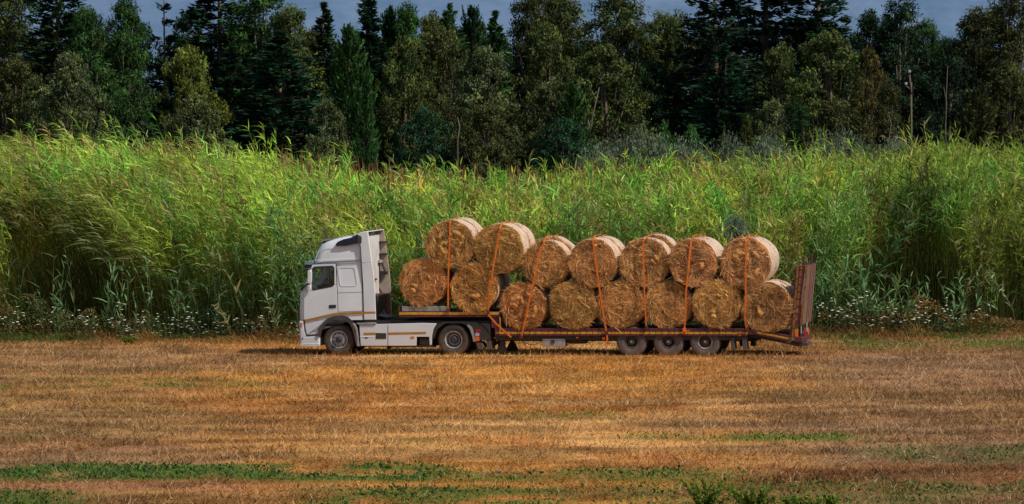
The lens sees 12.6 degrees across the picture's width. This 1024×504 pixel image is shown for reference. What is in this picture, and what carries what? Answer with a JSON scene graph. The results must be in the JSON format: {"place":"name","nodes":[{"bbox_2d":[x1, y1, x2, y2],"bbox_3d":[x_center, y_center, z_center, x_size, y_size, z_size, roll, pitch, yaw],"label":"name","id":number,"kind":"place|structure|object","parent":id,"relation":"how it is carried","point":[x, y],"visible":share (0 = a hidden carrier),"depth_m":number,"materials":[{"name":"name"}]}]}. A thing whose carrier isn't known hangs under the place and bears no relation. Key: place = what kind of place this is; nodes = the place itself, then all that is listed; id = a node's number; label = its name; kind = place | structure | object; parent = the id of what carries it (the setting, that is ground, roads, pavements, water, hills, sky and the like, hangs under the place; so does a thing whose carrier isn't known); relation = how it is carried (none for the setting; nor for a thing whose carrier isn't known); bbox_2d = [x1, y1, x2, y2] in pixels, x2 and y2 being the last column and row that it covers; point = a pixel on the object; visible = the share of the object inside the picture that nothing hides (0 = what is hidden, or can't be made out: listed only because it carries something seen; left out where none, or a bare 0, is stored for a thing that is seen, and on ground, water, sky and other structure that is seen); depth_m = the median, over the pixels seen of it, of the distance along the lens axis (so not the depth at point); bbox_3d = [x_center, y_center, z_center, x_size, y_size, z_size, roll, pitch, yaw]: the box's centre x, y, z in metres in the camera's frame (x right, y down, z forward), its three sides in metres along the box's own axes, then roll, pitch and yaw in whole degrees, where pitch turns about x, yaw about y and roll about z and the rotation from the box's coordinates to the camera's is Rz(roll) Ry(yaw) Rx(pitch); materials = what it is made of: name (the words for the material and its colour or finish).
{"place":"outdoors","nodes":[
{"label":"outdoors","id":0,"kind":"place"},
{"bbox_2d":[0,260,1023,503],"bbox_3d":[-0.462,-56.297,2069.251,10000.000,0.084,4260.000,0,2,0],"label":"ground","id":1,"kind":"structure","parent":0,"point":[332,468],"depth_m":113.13,"materials":[{"name":"yellow plant"}]},
{"bbox_2d":[0,0,55,129],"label":"eucalyptus tree","id":2,"kind":"object","parent":1,"relation":"on","point":[12,30],"visible":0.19,"depth_m":244.81,"materials":[{"name":"green plant"}]},
{"bbox_2d":[0,53,64,258],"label":"broadleaf tree","id":3,"kind":"object","parent":1,"relation":"on","point":[10,78],"visible":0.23,"depth_m":227.68,"materials":[{"name":"green plant"}]},
{"bbox_2d":[5,76,66,262],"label":"broadleaf tree","id":4,"kind":"object","parent":1,"relation":"on","point":[31,87],"visible":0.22,"depth_m":225.55,"materials":[{"name":"green plant"}]},
{"bbox_2d":[0,0,129,230],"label":"conifer tree","id":5,"kind":"object","parent":1,"relation":"on","point":[46,67],"visible":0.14,"depth_m":241.14,"materials":[{"name":"green plant"}]},
{"bbox_2d":[14,50,122,269],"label":"broadleaf tree","id":6,"kind":"object","parent":1,"relation":"on","point":[65,63],"visible":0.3,"depth_m":223.45,"materials":[{"name":"green plant"}]},
{"bbox_2d":[53,4,131,151],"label":"eucalyptus tree","id":7,"kind":"object","parent":1,"relation":"on","point":[91,50],"visible":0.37,"depth_m":237.42,"materials":[{"name":"green plant"}]},
{"bbox_2d":[94,0,163,148],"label":"eucalyptus tree","id":8,"kind":"object","parent":1,"relation":"on","point":[131,60],"visible":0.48,"depth_m":239.36,"materials":[{"name":"green plant"}]},
{"bbox_2d":[99,20,174,137],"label":"broadleaf tree","id":9,"kind":"object","parent":1,"relation":"on","point":[157,59],"visible":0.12,"depth_m":249.49,"materials":[{"name":"green plant"}]},
{"bbox_2d":[144,0,178,134],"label":"cedar tree","id":10,"kind":"object","parent":1,"relation":"on","point":[168,38],"visible":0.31,"depth_m":243.72,"materials":[{"name":"green plant"}]},
{"bbox_2d":[156,9,211,125],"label":"broadleaf tree","id":11,"kind":"object","parent":1,"relation":"on","point":[175,27],"visible":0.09,"depth_m":245.49,"materials":[{"name":"green plant"}]},
{"bbox_2d":[155,43,235,157],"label":"broadleaf tree","id":12,"kind":"object","parent":1,"relation":"on","point":[185,53],"visible":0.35,"depth_m":221.59,"materials":[{"name":"green plant"}]},
{"bbox_2d":[158,94,242,253],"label":"broadleaf tree","id":13,"kind":"object","parent":1,"relation":"on","point":[194,116],"visible":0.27,"depth_m":219.71,"materials":[{"name":"green plant"}]},
{"bbox_2d":[141,0,272,146],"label":"conifer tree","id":14,"kind":"object","parent":1,"relation":"on","point":[196,15],"visible":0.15,"depth_m":242.29,"materials":[{"name":"green plant"}]},
{"bbox_2d":[195,44,284,265],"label":"conifer tree","id":15,"kind":"object","parent":1,"relation":"on","point":[237,76],"visible":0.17,"depth_m":231.55,"materials":[{"name":"green plant"}]},
{"bbox_2d":[215,0,311,151],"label":"eucalyptus tree","id":16,"kind":"object","parent":1,"relation":"on","point":[259,32],"visible":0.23,"depth_m":240.02,"materials":[{"name":"green plant"}]},
{"bbox_2d":[206,30,339,215],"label":"conifer tree","id":17,"kind":"object","parent":1,"relation":"on","point":[275,66],"visible":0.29,"depth_m":229.33,"materials":[{"name":"green plant"}]},
{"bbox_2d":[251,2,333,160],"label":"eucalyptus tree","id":18,"kind":"object","parent":1,"relation":"on","point":[294,17],"visible":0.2,"depth_m":238.41,"materials":[{"name":"green plant"}]},
{"bbox_2d":[300,1,347,135],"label":"conifer tree","id":19,"kind":"object","parent":1,"relation":"on","point":[324,46],"visible":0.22,"depth_m":239.61,"materials":[{"name":"green plant"}]},
{"bbox_2d":[300,96,355,177],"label":"broadleaf tree","id":20,"kind":"object","parent":1,"relation":"on","point":[324,108],"visible":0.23,"depth_m":220.65,"materials":[{"name":"green plant"}]},
{"bbox_2d":[325,22,378,172],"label":"cypress tree","id":21,"kind":"object","parent":1,"relation":"on","point":[345,55],"visible":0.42,"depth_m":223.53,"materials":[{"name":"green plant"}]},
{"bbox_2d":[344,61,381,185],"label":"cypress tree","id":22,"kind":"object","parent":1,"relation":"on","point":[365,98],"visible":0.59,"depth_m":221.67,"materials":[{"name":"green plant"}]},
{"bbox_2d":[336,0,400,162],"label":"conifer tree","id":23,"kind":"object","parent":1,"relation":"on","point":[374,45],"visible":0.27,"depth_m":239.45,"materials":[{"name":"green plant"}]},
{"bbox_2d":[373,5,403,169],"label":"cypress tree","id":24,"kind":"object","parent":1,"relation":"on","point":[387,31],"visible":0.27,"depth_m":240.48,"materials":[{"name":"green plant"}]},
{"bbox_2d":[376,1,428,165],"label":"eucalyptus tree","id":25,"kind":"object","parent":1,"relation":"on","point":[403,15],"visible":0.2,"depth_m":239.57,"materials":[{"name":"green plant"}]},
{"bbox_2d":[299,229,505,354],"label":"truck","id":26,"kind":"object","parent":1,"relation":"on","point":[350,308],"visible":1,"depth_m":151.14,"materials":[{"name":"white paint"}]},
{"bbox_2d":[372,32,462,184],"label":"broadleaf tree","id":27,"kind":"object","parent":1,"relation":"on","point":[409,49],"visible":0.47,"depth_m":231.30,"materials":[{"name":"green plant"}]},
{"bbox_2d":[383,105,467,192],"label":"broadleaf tree","id":28,"kind":"object","parent":1,"relation":"on","point":[425,139],"visible":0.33,"depth_m":221.52,"materials":[{"name":"green plant"}]},
{"bbox_2d":[413,12,459,136],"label":"eucalyptus tree","id":29,"kind":"object","parent":1,"relation":"on","point":[426,30],"visible":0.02,"depth_m":242.47,"materials":[{"name":"green plant"}]},
{"bbox_2d":[402,24,476,186],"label":"broadleaf tree","id":30,"kind":"object","parent":1,"relation":"on","point":[442,36],"visible":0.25,"depth_m":233.39,"materials":[{"name":"green plant"}]},
{"bbox_2d":[436,2,477,145],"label":"conifer tree","id":31,"kind":"object","parent":1,"relation":"on","point":[448,16],"visible":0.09,"depth_m":239.67,"materials":[{"name":"green plant"}]},
{"bbox_2d":[457,3,487,121],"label":"cypress tree","id":32,"kind":"object","parent":1,"relation":"on","point":[471,25],"visible":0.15,"depth_m":241.57,"materials":[{"name":"green plant"}]},
{"bbox_2d":[448,100,525,187],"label":"broadleaf tree","id":33,"kind":"object","parent":1,"relation":"on","point":[487,111],"visible":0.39,"depth_m":220.61,"materials":[{"name":"green plant"}]},
{"bbox_2d":[436,43,537,180],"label":"broadleaf tree","id":34,"kind":"object","parent":1,"relation":"on","point":[482,57],"visible":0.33,"depth_m":224.45,"materials":[{"name":"green plant"}]},
{"bbox_2d":[473,10,525,166],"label":"conifer tree","id":35,"kind":"object","parent":1,"relation":"on","point":[495,34],"visible":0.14,"depth_m":238.65,"materials":[{"name":"green plant"}]},
{"bbox_2d":[0,112,1023,336],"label":"reed bed","id":36,"kind":"object","parent":1,"relation":"on","point":[163,210],"visible":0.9,"depth_m":165.95,"materials":[{"name":"green plant"}]},
{"bbox_2d":[0,311,1023,345],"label":"verge grass","id":37,"kind":"structure","parent":1,"relation":"on","point":[843,333],"depth_m":160.00,"materials":[{"name":"green plant"}]},
{"bbox_2d":[0,289,1023,338],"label":"undergrowth","id":38,"kind":"object","parent":1,"relation":"on","point":[1005,322],"visible":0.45,"depth_m":161.13,"materials":[{"name":"green plant"}]},
{"bbox_2d":[0,333,1023,503],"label":"weeds","id":39,"kind":"object","parent":1,"relation":"on","point":[220,469],"visible":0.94,"depth_m":101.03,"materials":[{"name":"green plant"}]},
{"bbox_2d":[502,0,566,135],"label":"eucalyptus tree","id":40,"kind":"object","parent":1,"relation":"on","point":[522,28],"visible":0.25,"depth_m":240.40,"materials":[{"name":"green plant"}]},
{"bbox_2d":[507,77,565,174],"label":"broadleaf tree","id":41,"kind":"object","parent":1,"relation":"on","point":[545,102],"visible":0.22,"depth_m":225.63,"materials":[{"name":"green plant"}]},
{"bbox_2d":[58,113,1022,266],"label":"thicket","id":42,"kind":"object","parent":1,"relation":"on","point":[150,136],"visible":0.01,"depth_m":235.58,"materials":[{"name":"green plant"}]},
{"bbox_2d":[505,21,588,174],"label":"broadleaf tree","id":43,"kind":"object","parent":1,"relation":"on","point":[535,70],"visible":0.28,"depth_m":231.58,"materials":[{"name":"green plant"}]},
{"bbox_2d":[510,0,614,121],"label":"eucalyptus tree","id":44,"kind":"object","parent":1,"relation":"on","point":[559,7],"visible":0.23,"depth_m":242.21,"materials":[{"name":"green plant"}]},
{"bbox_2d":[528,114,601,183],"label":"broadleaf tree","id":45,"kind":"object","parent":1,"relation":"on","point":[557,126],"visible":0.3,"depth_m":218.54,"materials":[{"name":"green plant"}]},
{"bbox_2d":[553,81,593,169],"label":"cypress tree","id":46,"kind":"object","parent":1,"relation":"on","point":[571,101],"visible":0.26,"depth_m":221.69,"materials":[{"name":"green plant"}]},
{"bbox_2d":[527,42,657,170],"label":"broadleaf tree","id":47,"kind":"object","parent":1,"relation":"on","point":[600,55],"visible":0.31,"depth_m":224.40,"materials":[{"name":"green plant"}]},
{"bbox_2d":[567,136,619,184],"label":"shrub","id":48,"kind":"object","parent":1,"relation":"on","point":[597,155],"visible":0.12,"depth_m":206.65,"materials":[{"name":"green plant"}]},
{"bbox_2d":[398,254,815,355],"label":"trailer","id":49,"kind":"object","parent":1,"relation":"on","point":[639,339],"visible":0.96,"depth_m":149.51,"materials":[{"name":"red paint"}]},
{"bbox_2d":[395,257,452,308],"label":"hay bale","id":50,"kind":"object","parent":49,"relation":"on","point":[422,282],"visible":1,"depth_m":150.60,"materials":[{"name":"plant"}]},
{"bbox_2d":[449,259,505,316],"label":"hay bale","id":51,"kind":"object","parent":49,"relation":"on","point":[469,284],"visible":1,"depth_m":150.26,"materials":[{"name":"plant"}]},
{"bbox_2d":[423,218,477,271],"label":"hay bale","id":52,"kind":"object","parent":51,"relation":"on","point":[461,241],"visible":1,"depth_m":150.31,"materials":[{"name":"plant"}]},
{"bbox_2d":[471,219,530,273],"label":"hay bale","id":53,"kind":"object","parent":51,"relation":"on","point":[513,243],"visible":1,"depth_m":150.06,"materials":[{"name":"plant"}]},
{"bbox_2d":[497,279,550,333],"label":"hay bale","id":54,"kind":"object","parent":49,"relation":"on","point":[514,300],"visible":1,"depth_m":150.01,"materials":[{"name":"plant"}]},
{"bbox_2d":[519,237,570,289],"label":"hay bale","id":55,"kind":"object","parent":54,"relation":"on","point":[553,268],"visible":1,"depth_m":149.82,"materials":[{"name":"plant"}]},
{"bbox_2d":[547,277,599,330],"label":"hay bale","id":56,"kind":"object","parent":49,"relation":"on","point":[572,304],"visible":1,"depth_m":149.69,"materials":[{"name":"plant"}]},
{"bbox_2d":[567,237,620,288],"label":"hay bale","id":57,"kind":"object","parent":56,"relation":"on","point":[581,264],"visible":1,"depth_m":149.50,"materials":[{"name":"plant"}]},
{"bbox_2d":[594,276,646,331],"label":"hay bale","id":58,"kind":"object","parent":49,"relation":"on","point":[623,302],"visible":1,"depth_m":149.44,"materials":[{"name":"plant"}]},
{"bbox_2d":[643,278,693,328],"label":"hay bale","id":59,"kind":"object","parent":49,"relation":"on","point":[665,303],"visible":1,"depth_m":149.19,"materials":[{"name":"plant"}]},
{"bbox_2d":[618,236,670,289],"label":"hay bale","id":60,"kind":"object","parent":59,"relation":"on","point":[656,264],"visible":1,"depth_m":149.25,"materials":[{"name":"plant"}]},
{"bbox_2d":[690,276,743,329],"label":"hay bale","id":61,"kind":"object","parent":49,"relation":"on","point":[717,303],"visible":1,"depth_m":148.84,"materials":[{"name":"plant"}]},
{"bbox_2d":[665,235,720,287],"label":"hay bale","id":62,"kind":"object","parent":61,"relation":"on","point":[704,267],"visible":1,"depth_m":148.91,"materials":[{"name":"plant"}]},
{"bbox_2d":[739,280,795,333],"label":"hay bale","id":63,"kind":"object","parent":49,"relation":"on","point":[769,306],"visible":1,"depth_m":148.56,"materials":[{"name":"plant"}]},
{"bbox_2d":[716,234,776,291],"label":"hay bale","id":64,"kind":"object","parent":63,"relation":"on","point":[760,266],"visible":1,"depth_m":148.59,"materials":[{"name":"plant"}]},
{"bbox_2d":[568,0,671,147],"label":"eucalyptus tree","id":65,"kind":"object","parent":1,"relation":"on","point":[619,36],"visible":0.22,"depth_m":239.29,"materials":[{"name":"green plant"}]},
{"bbox_2d":[598,118,649,182],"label":"shrub","id":66,"kind":"object","parent":1,"relation":"on","point":[636,144],"visible":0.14,"depth_m":207.34,"materials":[{"name":"green plant"}]},
{"bbox_2d":[619,59,683,150],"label":"broadleaf tree","id":67,"kind":"object","parent":1,"relation":"on","point":[660,73],"visible":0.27,"depth_m":235.48,"materials":[{"name":"green plant"}]},
{"bbox_2d":[636,118,680,228],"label":"shrub","id":68,"kind":"object","parent":1,"relation":"on","point":[657,147],"visible":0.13,"depth_m":208.22,"materials":[{"name":"green plant"}]},
{"bbox_2d":[632,9,689,135],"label":"eucalyptus tree","id":69,"kind":"object","parent":1,"relation":"on","point":[658,26],"visible":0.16,"depth_m":242.27,"materials":[{"name":"green plant"}]},
{"bbox_2d":[654,15,696,134],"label":"broadleaf tree","id":70,"kind":"object","parent":1,"relation":"on","point":[668,43],"visible":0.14,"depth_m":240.66,"materials":[{"name":"green plant"}]},
{"bbox_2d":[665,132,714,171],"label":"shrub","id":71,"kind":"object","parent":1,"relation":"on","point":[682,152],"visible":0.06,"depth_m":206.66,"materials":[{"name":"green plant"}]},
{"bbox_2d":[680,478,740,503],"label":"leafy weed","id":72,"kind":"object","parent":1,"relation":"on","point":[711,497],"visible":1,"depth_m":91.24,"materials":[{"name":"green plant"}]},
{"bbox_2d":[653,0,770,156],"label":"conifer tree","id":73,"kind":"object","parent":1,"relation":"on","point":[699,68],"visible":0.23,"depth_m":235.22,"materials":[{"name":"green plant"}]},
{"bbox_2d":[673,43,759,156],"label":"conifer tree","id":74,"kind":"object","parent":1,"relation":"on","point":[712,109],"visible":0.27,"depth_m":229.68,"materials":[{"name":"green plant"}]},
{"bbox_2d":[698,129,755,171],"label":"shrub","id":75,"kind":"object","parent":1,"relation":"on","point":[730,148],"visible":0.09,"depth_m":207.89,"materials":[{"name":"green plant"}]},
{"bbox_2d":[713,208,756,322],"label":"shrub","id":76,"kind":"object","parent":1,"relation":"on","point":[736,223],"visible":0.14,"depth_m":162.86,"materials":[{"name":"green plant"}]},
{"bbox_2d":[739,113,753,161],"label":"young tree","id":77,"kind":"object","parent":1,"relation":"on","point":[748,141],"visible":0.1,"depth_m":211.86,"materials":[{"name":"green plant"}]},
{"bbox_2d":[724,484,779,503],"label":"leafy weed","id":78,"kind":"object","parent":1,"relation":"on","point":[745,498],"visible":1,"depth_m":90.89,"materials":[{"name":"green plant"}]},
{"bbox_2d":[745,123,797,177],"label":"shrub","id":79,"kind":"object","parent":1,"relation":"on","point":[760,151],"visible":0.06,"depth_m":208.25,"materials":[{"name":"green plant"}]},
{"bbox_2d":[697,0,847,142],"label":"conifer tree","id":80,"kind":"object","parent":1,"relation":"on","point":[750,14],"visible":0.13,"depth_m":239.09,"materials":[{"name":"green plant"}]},
{"bbox_2d":[752,98,800,157],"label":"broadleaf tree","id":81,"kind":"object","parent":1,"relation":"on","point":[769,113],"visible":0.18,"depth_m":220.68,"materials":[{"name":"green plant"}]},
{"bbox_2d":[739,41,815,149],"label":"broadleaf tree","id":82,"kind":"object","parent":1,"relation":"on","point":[779,71],"visible":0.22,"depth_m":227.61,"materials":[{"name":"green plant"}]},
{"bbox_2d":[777,99,817,163],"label":"broadleaf tree","id":83,"kind":"object","parent":1,"relation":"on","point":[799,123],"visible":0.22,"depth_m":220.71,"materials":[{"name":"green plant"}]},
{"bbox_2d":[752,27,894,153],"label":"broadleaf tree","id":84,"kind":"object","parent":1,"relation":"on","point":[828,40],"visible":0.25,"depth_m":225.20,"materials":[{"name":"green plant"}]},
{"bbox_2d":[797,125,853,255],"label":"shrub","id":85,"kind":"object","parent":1,"relation":"on","point":[837,144],"visible":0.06,"depth_m":206.49,"materials":[{"name":"green plant"}]},
{"bbox_2d":[756,0,899,144],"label":"conifer tree","id":86,"kind":"object","parent":1,"relation":"on","point":[819,13],"visible":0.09,"depth_m":237.48,"materials":[{"name":"green plant"}]},
{"bbox_2d":[792,96,884,156],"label":"broadleaf tree","id":87,"kind":"object","parent":1,"relation":"on","point":[829,120],"visible":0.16,"depth_m":220.58,"materials":[{"name":"green plant"}]},
{"bbox_2d":[833,121,887,259],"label":"shrub","id":88,"kind":"object","parent":1,"relation":"on","point":[859,142],"visible":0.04,"depth_m":207.83,"materials":[{"name":"green plant"}]},
{"bbox_2d":[847,44,890,145],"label":"broadleaf tree","id":89,"kind":"object","parent":1,"relation":"on","point":[868,57],"visible":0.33,"depth_m":223.68,"materials":[{"name":"green plant"}]},
{"bbox_2d":[846,8,897,129],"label":"eucalyptus tree","id":90,"kind":"object","parent":1,"relation":"on","point":[867,25],"visible":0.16,"depth_m":241.44,"materials":[{"name":"green plant"}]},
{"bbox_2d":[868,80,910,268],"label":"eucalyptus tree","id":91,"kind":"object","parent":1,"relation":"on","point":[883,120],"visible":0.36,"depth_m":221.69,"materials":[{"name":"green plant"}]},
{"bbox_2d":[876,122,916,274],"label":"shrub","id":92,"kind":"object","parent":1,"relation":"on","point":[897,144],"visible":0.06,"depth_m":208.46,"materials":[{"name":"green plant"}]},
{"bbox_2d":[870,0,944,145],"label":"eucalyptus tree","id":93,"kind":"object","parent":1,"relation":"on","point":[893,41],"visible":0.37,"depth_m":240.31,"materials":[{"name":"green plant"}]},
{"bbox_2d":[909,113,949,250],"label":"broadleaf tree","id":94,"kind":"object","parent":1,"relation":"on","point":[929,127],"visible":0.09,"depth_m":221.73,"materials":[{"name":"green plant"}]},
{"bbox_2d":[902,17,958,126],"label":"eucalyptus tree","id":95,"kind":"object","parent":1,"relation":"on","point":[930,33],"visible":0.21,"depth_m":242.43,"materials":[{"name":"green plant"}]},
{"bbox_2d":[914,53,1005,151],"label":"broadleaf tree","id":96,"kind":"object","parent":1,"relation":"on","point":[956,69],"visible":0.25,"depth_m":229.35,"materials":[{"name":"green plant"}]},
{"bbox_2d":[931,4,1018,121],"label":"eucalyptus tree","id":97,"kind":"object","parent":1,"relation":"on","point":[976,37],"visible":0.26,"depth_m":240.31,"materials":[{"name":"green plant"}]},
{"bbox_2d":[977,58,1023,258],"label":"broadleaf tree","id":98,"kind":"object","parent":1,"relation":"on","point":[1009,100],"visible":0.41,"depth_m":227.62,"materials":[{"name":"green plant"}]},
{"bbox_2d":[978,0,1023,152],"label":"eucalyptus tree","id":99,"kind":"object","parent":1,"relation":"on","point":[1008,33],"visible":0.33,"depth_m":237.45,"materials":[{"name":"green plant"}]},
{"bbox_2d":[0,0,1023,96],"bbox_3d":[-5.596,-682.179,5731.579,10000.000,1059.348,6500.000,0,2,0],"label":"sky","id":100,"kind":"structure","parent":0,"point":[946,15],"depth_m":3657.90,"materials":[{"name":"blue"}]},
{"bbox_2d":[947,87,1002,160],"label":"tree","id":101,"kind":"object","parent":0,"point":[978,107],"visible":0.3,"depth_m":223.58,"materials":[{"name":"green plant"}]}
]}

